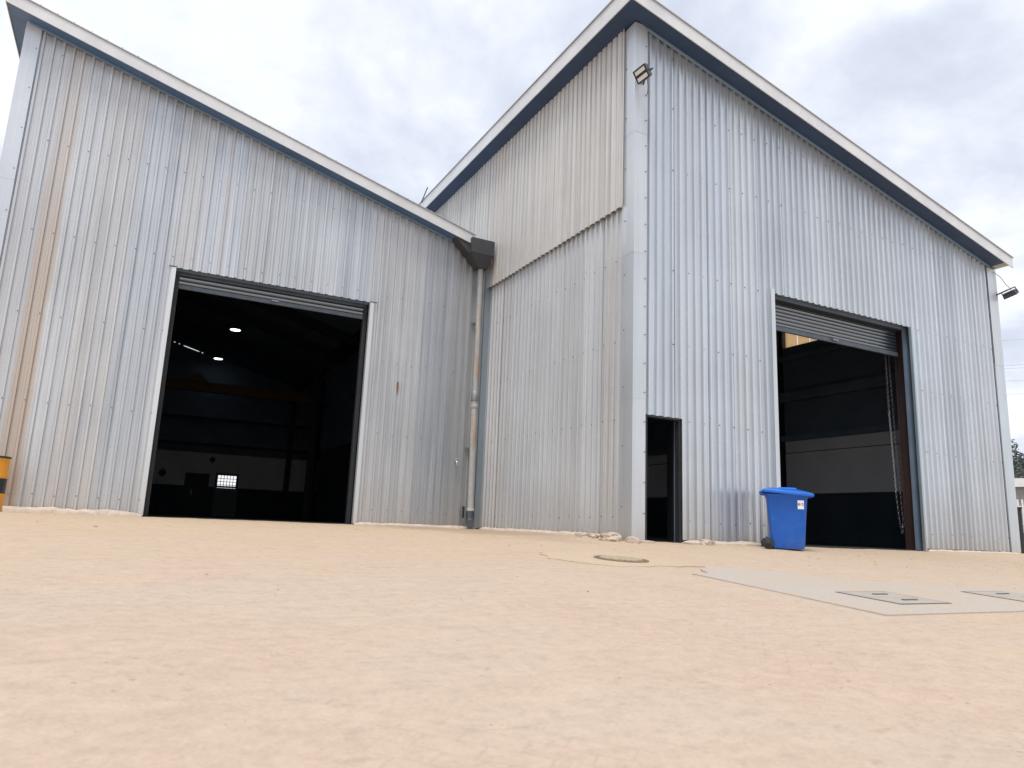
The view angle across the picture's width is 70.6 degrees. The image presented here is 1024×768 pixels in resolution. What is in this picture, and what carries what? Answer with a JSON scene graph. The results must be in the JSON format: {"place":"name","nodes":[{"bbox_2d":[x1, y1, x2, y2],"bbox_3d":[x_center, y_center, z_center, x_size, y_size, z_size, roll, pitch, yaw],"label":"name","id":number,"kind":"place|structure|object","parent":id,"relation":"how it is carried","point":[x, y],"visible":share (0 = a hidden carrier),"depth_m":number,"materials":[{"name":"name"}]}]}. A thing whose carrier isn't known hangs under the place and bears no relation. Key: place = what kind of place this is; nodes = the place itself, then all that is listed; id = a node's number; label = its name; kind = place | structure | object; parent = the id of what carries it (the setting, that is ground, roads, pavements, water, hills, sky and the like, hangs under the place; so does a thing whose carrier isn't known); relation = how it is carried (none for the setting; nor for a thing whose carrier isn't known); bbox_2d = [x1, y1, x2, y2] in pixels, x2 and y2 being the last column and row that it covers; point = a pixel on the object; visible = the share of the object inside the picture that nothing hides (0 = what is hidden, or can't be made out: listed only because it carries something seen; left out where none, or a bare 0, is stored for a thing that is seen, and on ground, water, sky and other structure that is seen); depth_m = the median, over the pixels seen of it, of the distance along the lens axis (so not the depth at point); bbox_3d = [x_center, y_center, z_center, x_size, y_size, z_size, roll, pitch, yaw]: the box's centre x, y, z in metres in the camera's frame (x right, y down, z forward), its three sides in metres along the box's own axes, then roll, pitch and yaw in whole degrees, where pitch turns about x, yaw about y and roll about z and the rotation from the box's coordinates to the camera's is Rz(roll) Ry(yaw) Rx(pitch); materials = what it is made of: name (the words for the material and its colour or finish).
{"place":"outdoors","nodes":[
{"label":"outdoors","id":0,"kind":"place"},
{"bbox_2d":[142,513,353,524],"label":"floor","id":1,"kind":"structure","parent":0,"point":[234,518],"depth_m":19.24,"materials":[{"name":"grey concrete"}]},
{"bbox_2d":[0,512,1023,767],"bbox_3d":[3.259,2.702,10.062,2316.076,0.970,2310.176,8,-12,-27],"label":"ground","id":2,"kind":"structure","parent":0,"point":[134,642],"depth_m":3.23,"materials":[{"name":"beige concrete"}]},
{"bbox_2d":[0,456,11,511],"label":"steel drum","id":3,"kind":"object","parent":2,"relation":"on","point":[5,461],"visible":1,"depth_m":11.75,"materials":[{"name":"metal"}]},
{"bbox_2d":[2,506,141,516],"bbox_3d":[-8.328,2.250,12.785,3.200,0.180,0.120,8,-12,-27],"label":"footing","id":4,"kind":"object","parent":2,"relation":"on","point":[109,512],"visible":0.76,"depth_m":12.96,"materials":[{"name":"beige concrete"}]},
{"bbox_2d":[0,0,494,528],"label":"corrugated shed","id":5,"kind":"structure","parent":2,"relation":"on","point":[154,220],"depth_m":15.48,"materials":[{"name":"grey metal"}]},
{"bbox_2d":[159,468,165,475],"bbox_3d":[-16.359,4.147,33.853,0.320,0.420,0.108,8,-12,-27],"label":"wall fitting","id":6,"kind":"object","parent":5,"relation":"attached to","point":[162,472],"depth_m":33.82,"materials":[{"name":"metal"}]},
{"bbox_2d":[180,472,209,514],"bbox_3d":[-15.077,5.273,34.411,1.070,2.050,0.120,8,-12,-27],"label":"inner door","id":7,"kind":"structure","parent":5,"relation":"in","point":[195,490],"depth_m":34.40,"materials":[{"name":"grey"}]},
{"bbox_2d":[214,352,222,359],"bbox_3d":[-14.085,-1.441,34.744,0.440,0.496,0.440,8,-12,-27],"label":"ceiling lamp","id":8,"kind":"object","parent":5,"relation":"hanging from","point":[218,357],"visible":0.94,"depth_m":34.62,"materials":[{"name":"metal"}]},
{"bbox_2d":[211,473,238,516],"bbox_3d":[-13.894,5.403,35.040,1.060,2.130,0.076,8,-12,-27],"label":"inner door","id":9,"kind":"structure","parent":5,"relation":"in","point":[224,499],"depth_m":34.98,"materials":[{"name":"metal"}]},
{"bbox_2d":[230,323,240,330],"bbox_3d":[-11.197,-2.421,29.345,0.440,0.496,0.440,8,-12,-27],"label":"ceiling lamp","id":10,"kind":"object","parent":5,"relation":"hanging from","point":[235,328],"visible":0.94,"depth_m":29.21,"materials":[{"name":"metal"}]},
{"bbox_2d":[165,373,322,406],"bbox_3d":[-12.556,-0.012,29.580,9.280,0.720,1.600,8,-12,-27],"label":"overhead crane","id":11,"kind":"object","parent":5,"relation":"in","point":[198,382],"visible":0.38,"depth_m":30.02,"materials":[{"name":"metal"}]},
{"bbox_2d":[354,522,474,528],"bbox_3d":[-2.073,3.163,15.941,2.870,0.160,0.118,8,-12,-27],"label":"footing","id":12,"kind":"object","parent":2,"relation":"on","point":[411,525],"visible":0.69,"depth_m":15.88,"materials":[{"name":"beige concrete"}]},
{"bbox_2d":[18,513,1020,611],"bbox_3d":[1.178,2.541,11.161,17.696,0.413,11.299,8,-12,-27],"label":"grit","id":13,"kind":"object","parent":2,"relation":"on","point":[526,543],"visible":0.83,"depth_m":10.49,"materials":[{"name":"beige gravel"}]},
{"bbox_2d":[479,527,599,534],"bbox_3d":[0.413,2.950,14.299,0.127,0.167,5.210,8,-12,-27],"label":"footing","id":14,"kind":"object","parent":2,"relation":"on","point":[533,530],"visible":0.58,"depth_m":14.35,"materials":[{"name":"beige concrete"}]},
{"bbox_2d":[574,533,598,537],"bbox_3d":[1.284,2.572,12.130,0.322,0.136,0.446,19,-19,-36],"label":"concrete lump","id":15,"kind":"object","parent":2,"relation":"on","point":[588,535],"visible":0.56,"depth_m":12.00,"materials":[{"name":"beige concrete"}]},
{"bbox_2d":[599,532,624,541],"bbox_3d":[1.611,2.481,11.598,0.322,0.186,0.446,-5,-20,34],"label":"concrete lump","id":16,"kind":"object","parent":2,"relation":"on","point":[613,536],"visible":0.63,"depth_m":11.45,"materials":[{"name":"beige concrete"}]},
{"bbox_2d":[540,551,704,567],"bbox_3d":[1.140,2.041,8.316,1.820,0.176,1.591,8,-12,-27],"label":"concrete patch","id":17,"kind":"object","parent":2,"relation":"on","point":[585,557],"visible":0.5,"depth_m":8.13,"materials":[{"name":"beige concrete"}]},
{"bbox_2d":[594,555,648,562],"bbox_3d":[1.243,2.001,8.235,0.624,0.076,0.624,8,-12,-27],"label":"manhole cover","id":18,"kind":"object","parent":17,"relation":"on","point":[621,558],"visible":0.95,"depth_m":8.12,"materials":[{"name":"metal"}]},
{"bbox_2d":[625,536,640,542],"bbox_3d":[1.903,2.489,11.419,0.211,0.149,0.248,5,-18,-11],"label":"concrete lump","id":19,"kind":"object","parent":2,"relation":"on","point":[631,539],"visible":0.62,"depth_m":11.32,"materials":[{"name":"beige concrete"}]},
{"bbox_2d":[640,540,701,544],"bbox_3d":[2.586,2.609,11.802,1.379,0.091,0.221,8,-12,-27],"label":"threshold","id":20,"kind":"object","parent":2,"relation":"on","point":[648,541],"visible":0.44,"depth_m":11.86,"materials":[{"name":"concrete"}]},
{"bbox_2d":[699,539,716,544],"bbox_3d":[3.272,2.678,12.100,0.322,0.136,0.186,17,-17,-30],"label":"concrete lump","id":21,"kind":"object","parent":2,"relation":"on","point":[706,542],"visible":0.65,"depth_m":12.03,"materials":[{"name":"beige concrete"}]},
{"bbox_2d":[419,0,1020,552],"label":"corrugated shed","id":22,"kind":"structure","parent":2,"relation":"on","point":[697,238],"depth_m":14.75,"materials":[{"name":"grey metal"}]},
{"bbox_2d":[633,63,652,93],"bbox_3d":[2.413,-5.481,12.976,0.472,0.321,0.414,8,-12,-27],"label":"floodlight","id":23,"kind":"object","parent":22,"relation":"attached to","point":[642,73],"visible":1,"depth_m":12.86,"materials":[{"name":"black metal"}]},
{"bbox_2d":[645,414,680,542],"bbox_3d":[2.658,1.661,12.373,0.476,2.150,1.285,-5,-13,32],"label":"small door","id":24,"kind":"structure","parent":22,"relation":"in","point":[670,429],"depth_m":12.40,"materials":[{"name":"metal"}]},
{"bbox_2d":[884,354,904,533],"bbox_3d":[8.527,1.222,16.190,0.294,4.180,0.126,8,-12,-27],"label":"pull chain","id":25,"kind":"object","parent":22,"relation":"hanging from","point":[902,529],"visible":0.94,"depth_m":16.16,"materials":[{"name":"grey metal"}]},
{"bbox_2d":[993,272,1018,299],"bbox_3d":[12.021,-2.404,17.584,0.553,0.673,0.355,8,-12,-27],"label":"floodlight","id":26,"kind":"object","parent":22,"relation":"attached to","point":[1011,293],"visible":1,"depth_m":17.57,"materials":[{"name":"black metal"}]},
{"bbox_2d":[684,540,761,545],"bbox_3d":[3.879,2.776,12.469,2.230,0.142,0.188,8,-12,-27],"label":"footing","id":27,"kind":"object","parent":2,"relation":"on","point":[739,543],"visible":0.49,"depth_m":12.44,"materials":[{"name":"beige concrete"}]},
{"bbox_2d":[759,487,813,548],"bbox_3d":[4.689,2.297,12.361,0.860,1.042,0.651,-1,-12,17],"label":"wheelie bin","id":28,"kind":"object","parent":2,"relation":"on","point":[786,510],"visible":1,"depth_m":12.12,"materials":[{"name":"plastic"}]},
{"bbox_2d":[692,567,1023,615],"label":"concrete slab","id":29,"kind":"structure","parent":2,"relation":"on","point":[820,589],"depth_m":6.69,"materials":[{"name":"grey concrete"}]},
{"bbox_2d":[837,591,951,604],"bbox_3d":[3.315,1.876,6.303,0.670,0.072,0.630,8,-12,-27],"label":"chamber cover","id":30,"kind":"object","parent":29,"relation":"on","point":[895,598],"visible":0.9,"depth_m":6.26,"materials":[{"name":"grey"}]},
{"bbox_2d":[961,591,1023,601],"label":"chamber cover","id":31,"kind":"object","parent":29,"relation":"on","point":[1009,595],"visible":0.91,"depth_m":7.13,"materials":[{"name":"grey"}]},
{"bbox_2d":[928,549,1023,554],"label":"footing","id":32,"kind":"object","parent":2,"relation":"on","point":[962,551],"visible":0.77,"depth_m":15.49,"materials":[{"name":"beige concrete"}]},
{"bbox_2d":[1011,439,1023,477],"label":"tree","id":33,"kind":"object","parent":2,"relation":"on","point":[1018,463],"visible":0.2,"depth_m":59.18,"materials":[{"name":"green plant"}]},
{"bbox_2d":[1017,499,1023,523],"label":"palisade fence","id":34,"kind":"object","parent":2,"relation":"on","point":[1022,506],"visible":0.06,"depth_m":34.02,"materials":[{"name":"white metal"}]},
{"bbox_2d":[1017,507,1023,553],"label":"dark post","id":35,"kind":"object","parent":2,"relation":"on","point":[1020,528],"visible":0.62,"depth_m":30.61,"materials":[{"name":"metal"}]},
{"bbox_2d":[0,0,1023,488],"label":"sky","id":36,"kind":"structure","parent":0,"point":[396,93],"materials":[{"name":"white"}]},
{"bbox_2d":[647,535,922,550],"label":"floor","id":37,"kind":"structure","parent":0,"point":[658,538],"depth_m":15.63,"materials":[{"name":"beige concrete"}]},
{"bbox_2d":[1014,478,1023,531],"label":"white building","id":38,"kind":"structure","parent":0,"point":[1019,485],"depth_m":37.32,"materials":[{"name":"white"}]}
]}

